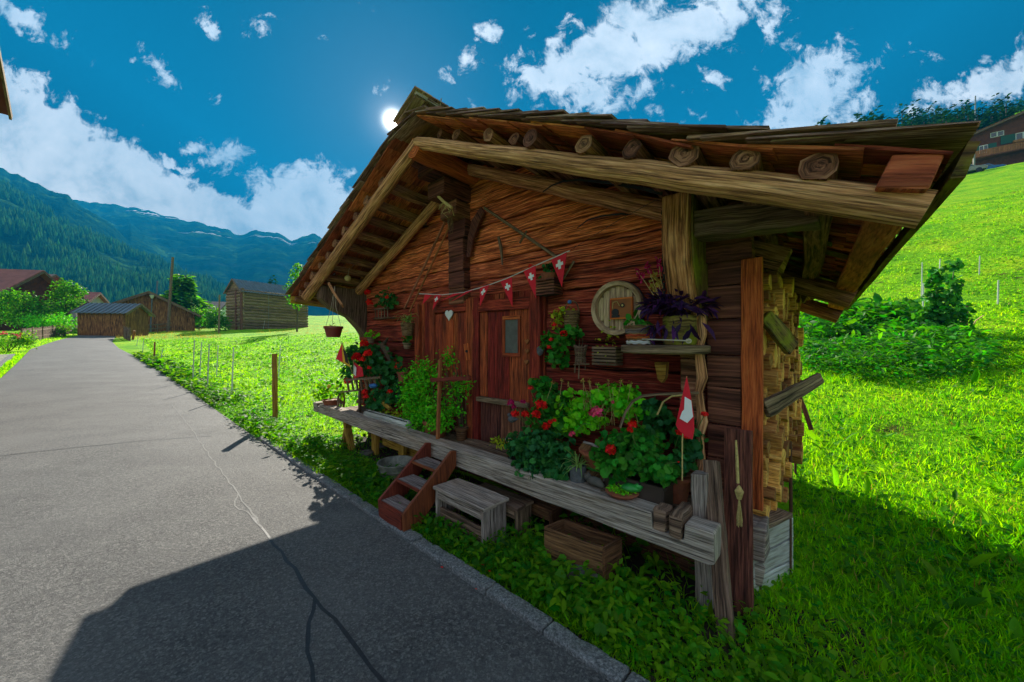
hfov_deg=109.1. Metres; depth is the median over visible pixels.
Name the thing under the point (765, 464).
firewood log
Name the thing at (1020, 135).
window
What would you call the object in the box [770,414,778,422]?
firewood log
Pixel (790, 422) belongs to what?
firewood log
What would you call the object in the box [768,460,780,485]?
firewood log
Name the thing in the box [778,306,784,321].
firewood log
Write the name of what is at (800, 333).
firewood log
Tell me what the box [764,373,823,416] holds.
slanted plank
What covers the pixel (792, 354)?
firewood log
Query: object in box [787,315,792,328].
firewood log
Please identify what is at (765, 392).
firewood log
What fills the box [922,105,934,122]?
hill conifer
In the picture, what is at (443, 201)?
hay rake
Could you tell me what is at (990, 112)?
hill conifer
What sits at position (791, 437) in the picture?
firewood log
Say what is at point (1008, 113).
hill conifer
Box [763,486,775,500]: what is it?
firewood log
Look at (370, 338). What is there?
wall plant
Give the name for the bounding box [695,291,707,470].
twisted branch
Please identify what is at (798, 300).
firewood log
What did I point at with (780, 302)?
firewood log
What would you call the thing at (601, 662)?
kerb
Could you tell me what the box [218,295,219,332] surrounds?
pole
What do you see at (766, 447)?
firewood log
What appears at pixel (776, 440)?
firewood log
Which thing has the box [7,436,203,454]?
road joint
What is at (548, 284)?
slatted basket
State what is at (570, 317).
wicker basket
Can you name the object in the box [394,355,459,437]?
box bush
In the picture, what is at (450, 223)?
rope coil
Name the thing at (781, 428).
firewood log
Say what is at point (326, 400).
leafy plant
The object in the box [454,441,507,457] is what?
split board
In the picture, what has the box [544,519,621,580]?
planter crate
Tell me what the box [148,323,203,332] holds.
fence
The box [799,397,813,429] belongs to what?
slanted plank
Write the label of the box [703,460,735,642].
leaning board
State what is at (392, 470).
zinc tub
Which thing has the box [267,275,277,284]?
conifer tree
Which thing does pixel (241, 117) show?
sky
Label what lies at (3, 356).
pavement
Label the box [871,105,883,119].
hill conifer
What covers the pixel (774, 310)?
firewood log
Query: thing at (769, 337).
firewood log
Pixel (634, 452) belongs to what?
geranium
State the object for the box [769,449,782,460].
firewood log
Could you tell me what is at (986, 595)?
dock leaves
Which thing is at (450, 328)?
door
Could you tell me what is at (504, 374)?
door
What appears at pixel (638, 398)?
curved stick
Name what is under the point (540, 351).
wall ornament
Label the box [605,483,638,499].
saucer planter
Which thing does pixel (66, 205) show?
mountain
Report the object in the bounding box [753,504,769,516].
firewood log
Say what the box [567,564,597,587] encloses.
stone
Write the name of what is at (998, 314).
grass
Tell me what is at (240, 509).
road joint
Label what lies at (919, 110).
hill conifer
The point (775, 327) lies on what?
slanted plank
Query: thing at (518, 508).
wooden stool
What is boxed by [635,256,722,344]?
purple plant
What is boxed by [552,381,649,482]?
geranium
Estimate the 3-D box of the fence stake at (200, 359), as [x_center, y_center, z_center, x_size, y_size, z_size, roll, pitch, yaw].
[-12.416,0.806,14.545,0.113,1.512,0.039,0,0,0]
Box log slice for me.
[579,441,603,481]
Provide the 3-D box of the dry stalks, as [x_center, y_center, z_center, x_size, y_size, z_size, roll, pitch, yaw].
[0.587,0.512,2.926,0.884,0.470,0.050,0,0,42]
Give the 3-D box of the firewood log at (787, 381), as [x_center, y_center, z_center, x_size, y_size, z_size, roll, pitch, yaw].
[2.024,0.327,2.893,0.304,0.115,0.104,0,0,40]
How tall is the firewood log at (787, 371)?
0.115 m
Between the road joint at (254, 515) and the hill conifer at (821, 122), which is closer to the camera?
the road joint at (254, 515)
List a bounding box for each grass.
[0,334,76,376]
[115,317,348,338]
[141,333,367,473]
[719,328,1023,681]
[799,187,1023,383]
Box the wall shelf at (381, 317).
[374,307,395,319]
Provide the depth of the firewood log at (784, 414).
2.77 m
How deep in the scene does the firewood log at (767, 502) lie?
2.47 m
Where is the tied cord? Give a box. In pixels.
[642,339,691,342]
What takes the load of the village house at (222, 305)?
on the ground at (980, 186)
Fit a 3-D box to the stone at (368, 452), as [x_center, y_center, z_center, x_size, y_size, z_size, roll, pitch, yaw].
[-2.034,1.570,5.084,0.196,0.116,0.198,0,0,-42]
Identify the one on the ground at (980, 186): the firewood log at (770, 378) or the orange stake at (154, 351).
the orange stake at (154, 351)
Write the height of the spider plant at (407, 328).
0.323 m
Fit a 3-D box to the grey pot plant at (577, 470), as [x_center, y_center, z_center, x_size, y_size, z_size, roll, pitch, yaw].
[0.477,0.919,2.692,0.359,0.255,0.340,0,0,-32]
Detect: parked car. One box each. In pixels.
[967,164,987,173]
[983,163,1005,169]
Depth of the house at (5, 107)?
11.51 m
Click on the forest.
(87, 271)
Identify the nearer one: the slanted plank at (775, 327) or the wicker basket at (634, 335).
the slanted plank at (775, 327)
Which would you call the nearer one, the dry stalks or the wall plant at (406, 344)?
the dry stalks
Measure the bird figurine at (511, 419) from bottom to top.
0.090 m
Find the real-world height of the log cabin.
4.162 m
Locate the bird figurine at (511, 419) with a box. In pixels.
[507,413,517,422]
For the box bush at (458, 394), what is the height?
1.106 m
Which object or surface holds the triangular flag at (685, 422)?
on the log cabin
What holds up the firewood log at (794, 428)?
on the firewood log
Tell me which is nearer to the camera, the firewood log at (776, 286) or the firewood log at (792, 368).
the firewood log at (776, 286)
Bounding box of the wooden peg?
[497,237,502,264]
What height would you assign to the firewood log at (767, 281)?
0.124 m
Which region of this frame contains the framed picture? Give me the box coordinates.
[610,297,633,319]
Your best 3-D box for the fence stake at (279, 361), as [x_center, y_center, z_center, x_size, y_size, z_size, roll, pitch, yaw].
[-8.650,0.830,13.562,0.106,1.328,0.038,0,0,0]
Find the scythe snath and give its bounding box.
[466,207,484,256]
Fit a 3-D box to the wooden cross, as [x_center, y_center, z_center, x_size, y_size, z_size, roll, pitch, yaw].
[-0.612,0.604,3.633,0.628,0.824,0.052,0,0,43]
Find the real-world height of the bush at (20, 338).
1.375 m
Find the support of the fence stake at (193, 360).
on the ground at (980, 186)
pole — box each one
[166,257,173,331]
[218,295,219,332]
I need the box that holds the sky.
[0,0,1023,240]
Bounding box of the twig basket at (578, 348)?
[573,338,589,378]
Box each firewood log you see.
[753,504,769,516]
[763,271,778,283]
[763,274,771,290]
[763,290,770,300]
[763,329,766,354]
[763,370,777,386]
[763,394,767,424]
[763,419,778,432]
[763,432,783,450]
[763,440,770,457]
[763,454,768,474]
[763,471,768,486]
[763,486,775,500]
[764,293,775,305]
[764,307,778,315]
[764,354,772,369]
[764,386,767,397]
[764,499,770,510]
[766,331,772,340]
[766,343,777,367]
[766,484,781,501]
[767,382,781,396]
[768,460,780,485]
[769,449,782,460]
[770,288,785,309]
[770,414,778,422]
[771,501,776,510]
[772,279,780,288]
[772,345,779,368]
[772,369,782,381]
[773,449,785,466]
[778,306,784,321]
[778,406,788,421]
[779,425,784,436]
[780,363,783,381]
[781,378,790,386]
[781,486,788,502]
[782,277,793,297]
[783,321,789,329]
[783,441,788,457]
[783,476,789,481]
[784,307,787,320]
[784,365,789,378]
[784,422,788,435]
[785,293,788,306]
[785,461,792,477]
[786,349,795,357]
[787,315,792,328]
[788,434,796,441]
[789,292,795,306]
[789,400,796,416]
[789,418,792,426]
[790,363,794,371]
[790,371,793,384]
[792,399,801,419]
[792,421,797,433]
[792,434,802,447]
[792,447,802,451]
[792,450,802,463]
[793,315,798,325]
[793,354,800,374]
[794,350,798,362]
[796,295,800,303]
[798,328,803,340]
[798,422,803,435]
[799,339,802,346]
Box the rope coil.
[447,217,452,233]
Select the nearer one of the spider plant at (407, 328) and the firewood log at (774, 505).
the firewood log at (774, 505)
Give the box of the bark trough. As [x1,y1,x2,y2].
[363,407,413,428]
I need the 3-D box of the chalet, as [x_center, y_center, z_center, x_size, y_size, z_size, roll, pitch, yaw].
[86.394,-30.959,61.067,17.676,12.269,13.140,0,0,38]
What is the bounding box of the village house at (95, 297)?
[76,292,109,327]
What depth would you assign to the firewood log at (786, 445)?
2.63 m
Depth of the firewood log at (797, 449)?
3.58 m
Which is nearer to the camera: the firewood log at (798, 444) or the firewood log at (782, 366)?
the firewood log at (782, 366)
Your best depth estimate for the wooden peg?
3.79 m
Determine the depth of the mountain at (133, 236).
925.98 m
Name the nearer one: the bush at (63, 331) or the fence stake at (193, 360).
the fence stake at (193, 360)
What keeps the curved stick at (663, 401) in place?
attached to the curved stick at (638, 398)
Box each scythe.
[543,179,662,195]
[577,213,630,227]
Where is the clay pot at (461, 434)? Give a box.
[454,425,468,440]
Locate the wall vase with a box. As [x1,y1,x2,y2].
[655,362,668,382]
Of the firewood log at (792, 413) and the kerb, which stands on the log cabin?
the firewood log at (792, 413)
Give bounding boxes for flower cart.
[337,376,384,412]
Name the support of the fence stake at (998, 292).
on the ground at (980, 186)
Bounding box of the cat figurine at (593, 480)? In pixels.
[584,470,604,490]
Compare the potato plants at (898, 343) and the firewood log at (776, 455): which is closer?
the firewood log at (776, 455)
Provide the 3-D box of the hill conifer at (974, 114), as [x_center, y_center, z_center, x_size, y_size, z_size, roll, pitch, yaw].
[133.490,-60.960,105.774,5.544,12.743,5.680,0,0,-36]
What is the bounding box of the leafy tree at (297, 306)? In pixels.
[282,263,306,331]
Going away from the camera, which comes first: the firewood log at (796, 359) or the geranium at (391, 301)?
the firewood log at (796, 359)
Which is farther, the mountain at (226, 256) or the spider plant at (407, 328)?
the mountain at (226, 256)
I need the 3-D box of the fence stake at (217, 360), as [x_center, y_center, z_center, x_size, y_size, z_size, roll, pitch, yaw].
[-11.570,0.883,14.319,0.111,1.415,0.041,0,0,0]
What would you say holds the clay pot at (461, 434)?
on the log cabin
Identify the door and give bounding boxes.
[435,310,465,393]
[480,309,529,402]
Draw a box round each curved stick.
[619,391,698,427]
[657,394,681,414]
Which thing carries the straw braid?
hanging from the log cabin
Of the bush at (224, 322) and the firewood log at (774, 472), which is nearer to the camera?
the firewood log at (774, 472)
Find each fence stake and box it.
[192,340,194,377]
[199,342,201,374]
[207,344,209,384]
[216,345,218,375]
[231,347,233,392]
[278,345,280,376]
[921,262,922,295]
[997,280,998,303]
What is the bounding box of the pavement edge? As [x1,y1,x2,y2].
[0,354,14,366]
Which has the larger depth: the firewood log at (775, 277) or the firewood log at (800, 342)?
the firewood log at (800, 342)
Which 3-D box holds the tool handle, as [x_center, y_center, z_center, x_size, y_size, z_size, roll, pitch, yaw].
[-1.056,-0.896,4.632,0.022,1.004,0.992,0,0,-44]
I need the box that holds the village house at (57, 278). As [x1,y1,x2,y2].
[49,274,88,328]
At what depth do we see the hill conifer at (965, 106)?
138.20 m
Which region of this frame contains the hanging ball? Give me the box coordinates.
[344,267,350,280]
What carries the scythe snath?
attached to the log cabin
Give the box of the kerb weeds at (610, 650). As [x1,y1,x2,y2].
[281,441,672,681]
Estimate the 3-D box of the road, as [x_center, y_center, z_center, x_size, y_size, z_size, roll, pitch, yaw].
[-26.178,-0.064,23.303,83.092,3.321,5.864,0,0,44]
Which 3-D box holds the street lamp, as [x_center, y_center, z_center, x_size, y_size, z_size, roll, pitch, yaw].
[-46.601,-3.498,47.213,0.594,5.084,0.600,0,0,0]
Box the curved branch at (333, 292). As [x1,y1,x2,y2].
[328,282,343,307]
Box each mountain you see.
[0,167,130,245]
[0,198,212,288]
[74,200,337,315]
[96,214,180,267]
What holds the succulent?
on the log cabin
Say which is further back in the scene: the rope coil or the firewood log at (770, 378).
the rope coil
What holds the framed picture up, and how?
attached to the barrel lid
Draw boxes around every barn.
[112,291,201,331]
[223,279,307,329]
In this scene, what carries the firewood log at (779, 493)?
on the firewood log at (767, 502)
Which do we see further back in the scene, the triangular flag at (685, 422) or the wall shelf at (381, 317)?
the wall shelf at (381, 317)
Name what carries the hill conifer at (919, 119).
on the ground at (980, 186)
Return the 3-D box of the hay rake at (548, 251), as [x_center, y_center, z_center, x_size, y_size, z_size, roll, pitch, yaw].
[0.117,-0.993,3.566,1.159,0.927,0.041,0,0,43]
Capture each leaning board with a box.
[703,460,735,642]
[723,428,753,616]
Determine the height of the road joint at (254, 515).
0.031 m
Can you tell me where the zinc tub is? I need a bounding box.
[377,455,412,481]
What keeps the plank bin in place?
on the ground at (980, 186)
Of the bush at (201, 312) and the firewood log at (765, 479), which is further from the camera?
the bush at (201, 312)
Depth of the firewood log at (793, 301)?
3.15 m
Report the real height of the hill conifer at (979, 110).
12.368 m
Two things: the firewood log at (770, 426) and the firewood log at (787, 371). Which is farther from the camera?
the firewood log at (787, 371)
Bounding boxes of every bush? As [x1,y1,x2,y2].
[0,329,43,350]
[16,311,76,328]
[54,322,75,336]
[188,304,224,329]
[202,311,231,330]
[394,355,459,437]
[434,343,475,438]
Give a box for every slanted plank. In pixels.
[763,311,798,353]
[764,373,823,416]
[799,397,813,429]
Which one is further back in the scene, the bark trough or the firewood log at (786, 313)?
the bark trough
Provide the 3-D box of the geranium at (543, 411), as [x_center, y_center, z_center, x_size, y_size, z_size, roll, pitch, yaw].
[0.294,0.655,3.197,0.746,0.691,0.347,0,0,44]
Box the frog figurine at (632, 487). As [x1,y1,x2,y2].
[621,482,642,491]
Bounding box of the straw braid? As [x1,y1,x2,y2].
[735,440,743,526]
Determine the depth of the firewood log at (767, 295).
2.40 m
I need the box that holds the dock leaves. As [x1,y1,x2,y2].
[310,327,1023,681]
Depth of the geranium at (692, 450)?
2.45 m
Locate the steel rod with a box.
[789,441,792,511]
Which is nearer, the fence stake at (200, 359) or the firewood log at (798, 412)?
the firewood log at (798, 412)
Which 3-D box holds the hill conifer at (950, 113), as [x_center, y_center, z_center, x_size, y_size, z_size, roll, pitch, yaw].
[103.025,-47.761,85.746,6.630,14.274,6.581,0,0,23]
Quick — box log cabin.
[285,86,980,608]
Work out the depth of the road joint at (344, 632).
2.13 m
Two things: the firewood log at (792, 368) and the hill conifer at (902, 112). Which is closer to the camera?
the firewood log at (792, 368)
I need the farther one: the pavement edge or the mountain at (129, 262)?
the mountain at (129, 262)
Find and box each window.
[979,144,987,153]
[990,130,1003,137]
[1016,132,1023,139]
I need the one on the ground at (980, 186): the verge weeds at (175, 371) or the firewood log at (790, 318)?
the verge weeds at (175, 371)
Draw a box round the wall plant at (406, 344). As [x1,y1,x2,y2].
[401,336,411,348]
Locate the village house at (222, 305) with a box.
[203,301,225,320]
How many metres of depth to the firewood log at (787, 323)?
2.76 m
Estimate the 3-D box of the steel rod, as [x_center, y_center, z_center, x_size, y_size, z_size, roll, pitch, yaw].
[2.238,1.089,2.929,0.028,0.564,0.023,0,0,43]
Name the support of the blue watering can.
on the flower cart
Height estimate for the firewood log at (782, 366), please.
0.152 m
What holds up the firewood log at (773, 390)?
on the log cabin
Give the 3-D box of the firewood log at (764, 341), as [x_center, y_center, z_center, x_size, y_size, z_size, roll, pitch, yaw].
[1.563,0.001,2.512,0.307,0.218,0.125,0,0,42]
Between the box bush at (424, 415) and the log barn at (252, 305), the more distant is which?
the log barn at (252, 305)
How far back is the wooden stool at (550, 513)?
3.01 m
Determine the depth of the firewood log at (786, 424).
2.83 m
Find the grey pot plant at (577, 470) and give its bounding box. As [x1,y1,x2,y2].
[561,448,587,482]
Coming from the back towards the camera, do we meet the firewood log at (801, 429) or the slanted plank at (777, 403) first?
the firewood log at (801, 429)
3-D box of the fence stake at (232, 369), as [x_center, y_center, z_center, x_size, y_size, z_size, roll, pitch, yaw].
[-7.992,0.942,10.435,0.092,1.519,0.039,0,0,0]
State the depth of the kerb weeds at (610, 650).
2.23 m
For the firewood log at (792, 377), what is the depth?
3.05 m
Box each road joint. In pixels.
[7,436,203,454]
[172,405,261,527]
[234,494,255,518]
[251,515,386,681]
[305,599,315,681]
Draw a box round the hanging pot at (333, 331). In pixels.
[323,286,342,336]
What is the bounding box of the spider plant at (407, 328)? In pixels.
[395,313,415,335]
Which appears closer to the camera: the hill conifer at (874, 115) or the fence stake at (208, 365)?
the fence stake at (208, 365)
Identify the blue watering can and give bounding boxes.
[369,383,377,387]
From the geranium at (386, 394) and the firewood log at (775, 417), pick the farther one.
the geranium at (386, 394)
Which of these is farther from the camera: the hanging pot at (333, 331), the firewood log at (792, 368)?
the hanging pot at (333, 331)
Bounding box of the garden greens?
[798,292,926,340]
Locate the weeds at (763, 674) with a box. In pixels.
[280,426,852,681]
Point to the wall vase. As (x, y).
(662, 368)
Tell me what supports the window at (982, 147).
in the chalet
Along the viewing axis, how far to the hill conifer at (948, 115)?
76.75 m
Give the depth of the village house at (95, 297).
53.54 m
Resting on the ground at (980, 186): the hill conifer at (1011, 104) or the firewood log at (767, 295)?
the hill conifer at (1011, 104)
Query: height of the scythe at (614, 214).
0.106 m
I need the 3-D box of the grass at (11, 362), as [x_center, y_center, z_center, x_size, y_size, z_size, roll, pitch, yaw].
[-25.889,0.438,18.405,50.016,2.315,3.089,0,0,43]
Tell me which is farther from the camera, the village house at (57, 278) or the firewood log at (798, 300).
the village house at (57, 278)
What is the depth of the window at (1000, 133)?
59.98 m
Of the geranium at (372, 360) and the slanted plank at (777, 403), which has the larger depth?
the geranium at (372, 360)
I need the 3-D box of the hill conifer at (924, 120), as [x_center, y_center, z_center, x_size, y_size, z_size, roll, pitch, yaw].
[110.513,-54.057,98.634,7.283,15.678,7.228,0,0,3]
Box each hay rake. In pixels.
[404,196,453,309]
[483,207,574,280]
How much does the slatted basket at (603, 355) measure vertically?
0.366 m
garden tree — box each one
[0,287,60,329]
[42,278,88,317]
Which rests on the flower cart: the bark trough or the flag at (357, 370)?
the flag at (357, 370)
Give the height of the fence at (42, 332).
2.265 m
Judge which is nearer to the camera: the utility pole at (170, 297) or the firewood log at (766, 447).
the firewood log at (766, 447)
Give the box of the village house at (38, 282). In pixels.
[0,269,82,329]
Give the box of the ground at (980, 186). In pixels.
[0,162,1023,681]
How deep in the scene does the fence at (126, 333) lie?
32.42 m
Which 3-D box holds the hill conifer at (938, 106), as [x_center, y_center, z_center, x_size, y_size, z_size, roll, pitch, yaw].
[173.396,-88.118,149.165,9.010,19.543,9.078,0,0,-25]
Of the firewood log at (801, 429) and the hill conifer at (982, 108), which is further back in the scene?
the hill conifer at (982, 108)
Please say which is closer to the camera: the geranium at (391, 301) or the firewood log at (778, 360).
the firewood log at (778, 360)
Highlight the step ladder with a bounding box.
[378,443,455,531]
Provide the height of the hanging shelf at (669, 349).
1.004 m
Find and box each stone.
[358,449,373,455]
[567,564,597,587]
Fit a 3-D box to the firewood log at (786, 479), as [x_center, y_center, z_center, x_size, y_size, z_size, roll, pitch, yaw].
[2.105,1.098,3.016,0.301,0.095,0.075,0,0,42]
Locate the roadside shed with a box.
[68,302,155,336]
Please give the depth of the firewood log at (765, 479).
2.38 m
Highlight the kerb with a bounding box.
[257,436,649,681]
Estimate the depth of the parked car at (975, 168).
54.74 m
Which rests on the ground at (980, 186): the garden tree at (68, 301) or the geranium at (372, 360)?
the garden tree at (68, 301)
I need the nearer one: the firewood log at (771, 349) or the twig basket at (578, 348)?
the firewood log at (771, 349)
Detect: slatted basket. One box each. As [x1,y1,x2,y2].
[528,262,562,296]
[592,320,622,365]
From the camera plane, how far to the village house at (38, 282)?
41.32 m
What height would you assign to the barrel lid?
0.441 m
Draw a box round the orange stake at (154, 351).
[153,342,155,355]
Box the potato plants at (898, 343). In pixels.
[799,321,1006,384]
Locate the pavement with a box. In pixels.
[0,354,9,360]
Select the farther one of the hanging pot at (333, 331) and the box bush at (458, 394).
the hanging pot at (333, 331)
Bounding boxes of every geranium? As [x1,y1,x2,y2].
[338,339,406,392]
[361,381,405,411]
[364,287,398,308]
[394,362,408,381]
[502,426,575,480]
[507,375,581,438]
[539,322,584,368]
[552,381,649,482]
[588,420,680,506]
[635,396,708,503]
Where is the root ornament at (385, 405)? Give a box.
[381,400,391,409]
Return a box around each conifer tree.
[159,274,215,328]
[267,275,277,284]
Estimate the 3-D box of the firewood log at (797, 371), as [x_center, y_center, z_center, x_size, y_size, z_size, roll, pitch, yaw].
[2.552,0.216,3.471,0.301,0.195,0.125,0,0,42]
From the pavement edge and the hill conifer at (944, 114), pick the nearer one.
the pavement edge
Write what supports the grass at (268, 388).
on the ground at (980, 186)
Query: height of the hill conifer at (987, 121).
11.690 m
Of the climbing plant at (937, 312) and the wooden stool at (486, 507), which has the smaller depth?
the wooden stool at (486, 507)
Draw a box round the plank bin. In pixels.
[753,508,793,593]
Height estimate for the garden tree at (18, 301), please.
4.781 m
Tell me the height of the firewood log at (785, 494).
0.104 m
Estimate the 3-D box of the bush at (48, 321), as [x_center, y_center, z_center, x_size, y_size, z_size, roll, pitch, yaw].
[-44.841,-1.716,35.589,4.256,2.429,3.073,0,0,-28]
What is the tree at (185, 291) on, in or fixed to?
on the ground at (980, 186)
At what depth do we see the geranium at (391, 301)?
5.23 m
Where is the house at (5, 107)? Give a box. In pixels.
[0,50,12,119]
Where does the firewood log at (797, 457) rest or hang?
on the log cabin
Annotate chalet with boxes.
[970,111,1023,164]
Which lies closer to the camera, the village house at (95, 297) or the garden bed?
the garden bed
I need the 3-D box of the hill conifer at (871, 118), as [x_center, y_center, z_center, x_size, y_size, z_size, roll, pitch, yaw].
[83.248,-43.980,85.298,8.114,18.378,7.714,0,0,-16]
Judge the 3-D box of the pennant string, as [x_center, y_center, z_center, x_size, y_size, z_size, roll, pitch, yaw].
[-0.050,-0.626,3.582,0.203,0.589,3.166,0,0,-43]
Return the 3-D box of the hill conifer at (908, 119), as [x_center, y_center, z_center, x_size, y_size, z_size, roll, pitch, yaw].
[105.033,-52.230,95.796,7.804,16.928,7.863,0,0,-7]
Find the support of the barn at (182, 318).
on the ground at (980, 186)
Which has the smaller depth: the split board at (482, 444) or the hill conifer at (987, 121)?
the split board at (482, 444)
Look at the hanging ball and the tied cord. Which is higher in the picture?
the hanging ball
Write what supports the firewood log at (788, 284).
on the firewood log
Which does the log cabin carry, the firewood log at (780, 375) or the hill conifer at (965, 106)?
the firewood log at (780, 375)
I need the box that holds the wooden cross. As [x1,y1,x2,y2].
[430,359,471,438]
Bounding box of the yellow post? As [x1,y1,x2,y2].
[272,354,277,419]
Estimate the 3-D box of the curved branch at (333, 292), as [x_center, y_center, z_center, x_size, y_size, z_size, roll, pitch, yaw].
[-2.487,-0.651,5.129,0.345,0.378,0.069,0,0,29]
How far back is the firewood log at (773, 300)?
2.46 m
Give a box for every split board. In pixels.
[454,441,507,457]
[465,439,507,455]
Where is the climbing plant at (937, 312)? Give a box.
[908,258,976,332]
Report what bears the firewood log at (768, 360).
on the firewood log at (770, 378)
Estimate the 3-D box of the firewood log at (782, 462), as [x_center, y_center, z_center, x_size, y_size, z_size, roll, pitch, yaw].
[1.795,0.818,2.652,0.156,0.140,0.301,0,0,-45]
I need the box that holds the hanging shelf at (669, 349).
[621,210,710,353]
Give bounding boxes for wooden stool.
[433,478,508,542]
[478,482,533,536]
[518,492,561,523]
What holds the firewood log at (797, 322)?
on the firewood log
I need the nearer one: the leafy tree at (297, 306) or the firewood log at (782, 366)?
the firewood log at (782, 366)
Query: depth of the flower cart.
5.16 m
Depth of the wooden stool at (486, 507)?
2.92 m
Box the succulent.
[489,435,516,459]
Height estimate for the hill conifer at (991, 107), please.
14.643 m
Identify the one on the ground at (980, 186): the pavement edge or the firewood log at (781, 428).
the pavement edge
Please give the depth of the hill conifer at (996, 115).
75.80 m
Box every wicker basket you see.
[549,300,580,329]
[623,305,654,344]
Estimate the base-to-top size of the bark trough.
0.197 m
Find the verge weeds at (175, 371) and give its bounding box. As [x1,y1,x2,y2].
[131,351,332,444]
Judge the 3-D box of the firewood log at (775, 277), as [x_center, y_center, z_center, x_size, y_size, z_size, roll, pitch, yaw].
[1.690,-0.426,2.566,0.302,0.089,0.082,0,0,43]
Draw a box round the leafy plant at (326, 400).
[310,378,349,405]
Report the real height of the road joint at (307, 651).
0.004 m
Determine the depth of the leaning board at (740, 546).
2.17 m
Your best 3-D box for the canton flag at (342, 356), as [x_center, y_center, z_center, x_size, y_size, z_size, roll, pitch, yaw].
[-2.315,0.314,5.169,0.433,0.596,0.172,0,0,41]
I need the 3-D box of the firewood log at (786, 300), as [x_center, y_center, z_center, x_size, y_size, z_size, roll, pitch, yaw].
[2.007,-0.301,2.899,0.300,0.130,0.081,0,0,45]
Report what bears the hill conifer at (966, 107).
on the ground at (980, 186)
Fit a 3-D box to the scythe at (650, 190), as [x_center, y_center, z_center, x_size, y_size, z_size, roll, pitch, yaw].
[0.638,-1.148,2.796,1.015,0.342,0.006,0,0,43]
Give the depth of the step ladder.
3.26 m
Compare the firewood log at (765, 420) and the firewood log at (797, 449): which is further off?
the firewood log at (797, 449)
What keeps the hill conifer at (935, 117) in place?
on the ground at (980, 186)
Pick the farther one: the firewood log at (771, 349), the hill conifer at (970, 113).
the hill conifer at (970, 113)
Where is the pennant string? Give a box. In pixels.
[419,198,658,308]
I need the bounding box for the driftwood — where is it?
[374,337,391,360]
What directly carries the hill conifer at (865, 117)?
on the ground at (980, 186)
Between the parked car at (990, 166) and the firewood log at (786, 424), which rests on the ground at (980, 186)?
the parked car at (990, 166)
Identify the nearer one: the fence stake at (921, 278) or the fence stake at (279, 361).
the fence stake at (279, 361)
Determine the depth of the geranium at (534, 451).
2.88 m
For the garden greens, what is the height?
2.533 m
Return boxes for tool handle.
[409,225,450,311]
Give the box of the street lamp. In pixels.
[149,294,153,331]
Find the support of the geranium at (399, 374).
on the log cabin
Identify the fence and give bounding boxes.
[20,325,72,339]
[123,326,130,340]
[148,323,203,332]
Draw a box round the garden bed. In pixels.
[809,323,916,341]
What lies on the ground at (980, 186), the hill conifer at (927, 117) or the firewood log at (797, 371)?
the hill conifer at (927, 117)
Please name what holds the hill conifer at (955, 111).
on the ground at (980, 186)
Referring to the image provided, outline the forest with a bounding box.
[0,178,226,302]
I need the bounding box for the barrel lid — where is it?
[591,281,645,335]
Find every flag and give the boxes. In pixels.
[336,342,355,383]
[353,359,363,383]
[676,376,693,480]
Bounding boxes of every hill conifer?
[815,115,827,125]
[853,113,868,120]
[859,110,873,120]
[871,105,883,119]
[893,103,911,125]
[901,99,925,125]
[905,108,922,124]
[909,113,922,125]
[914,112,929,124]
[921,110,931,123]
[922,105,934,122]
[929,101,941,122]
[929,108,941,123]
[935,108,953,123]
[939,109,956,171]
[943,106,955,122]
[947,104,967,122]
[958,99,971,118]
[958,100,972,120]
[959,104,984,130]
[967,109,982,128]
[971,107,985,129]
[976,102,987,123]
[980,108,999,128]
[982,93,1009,123]
[982,107,999,125]
[987,99,1008,125]
[996,92,1020,121]
[998,108,1014,116]
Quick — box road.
[0,335,609,681]
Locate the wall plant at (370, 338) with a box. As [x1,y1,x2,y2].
[364,330,379,342]
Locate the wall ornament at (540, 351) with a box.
[537,346,543,355]
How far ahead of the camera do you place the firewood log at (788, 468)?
2.88 m
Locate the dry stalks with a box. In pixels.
[547,377,637,425]

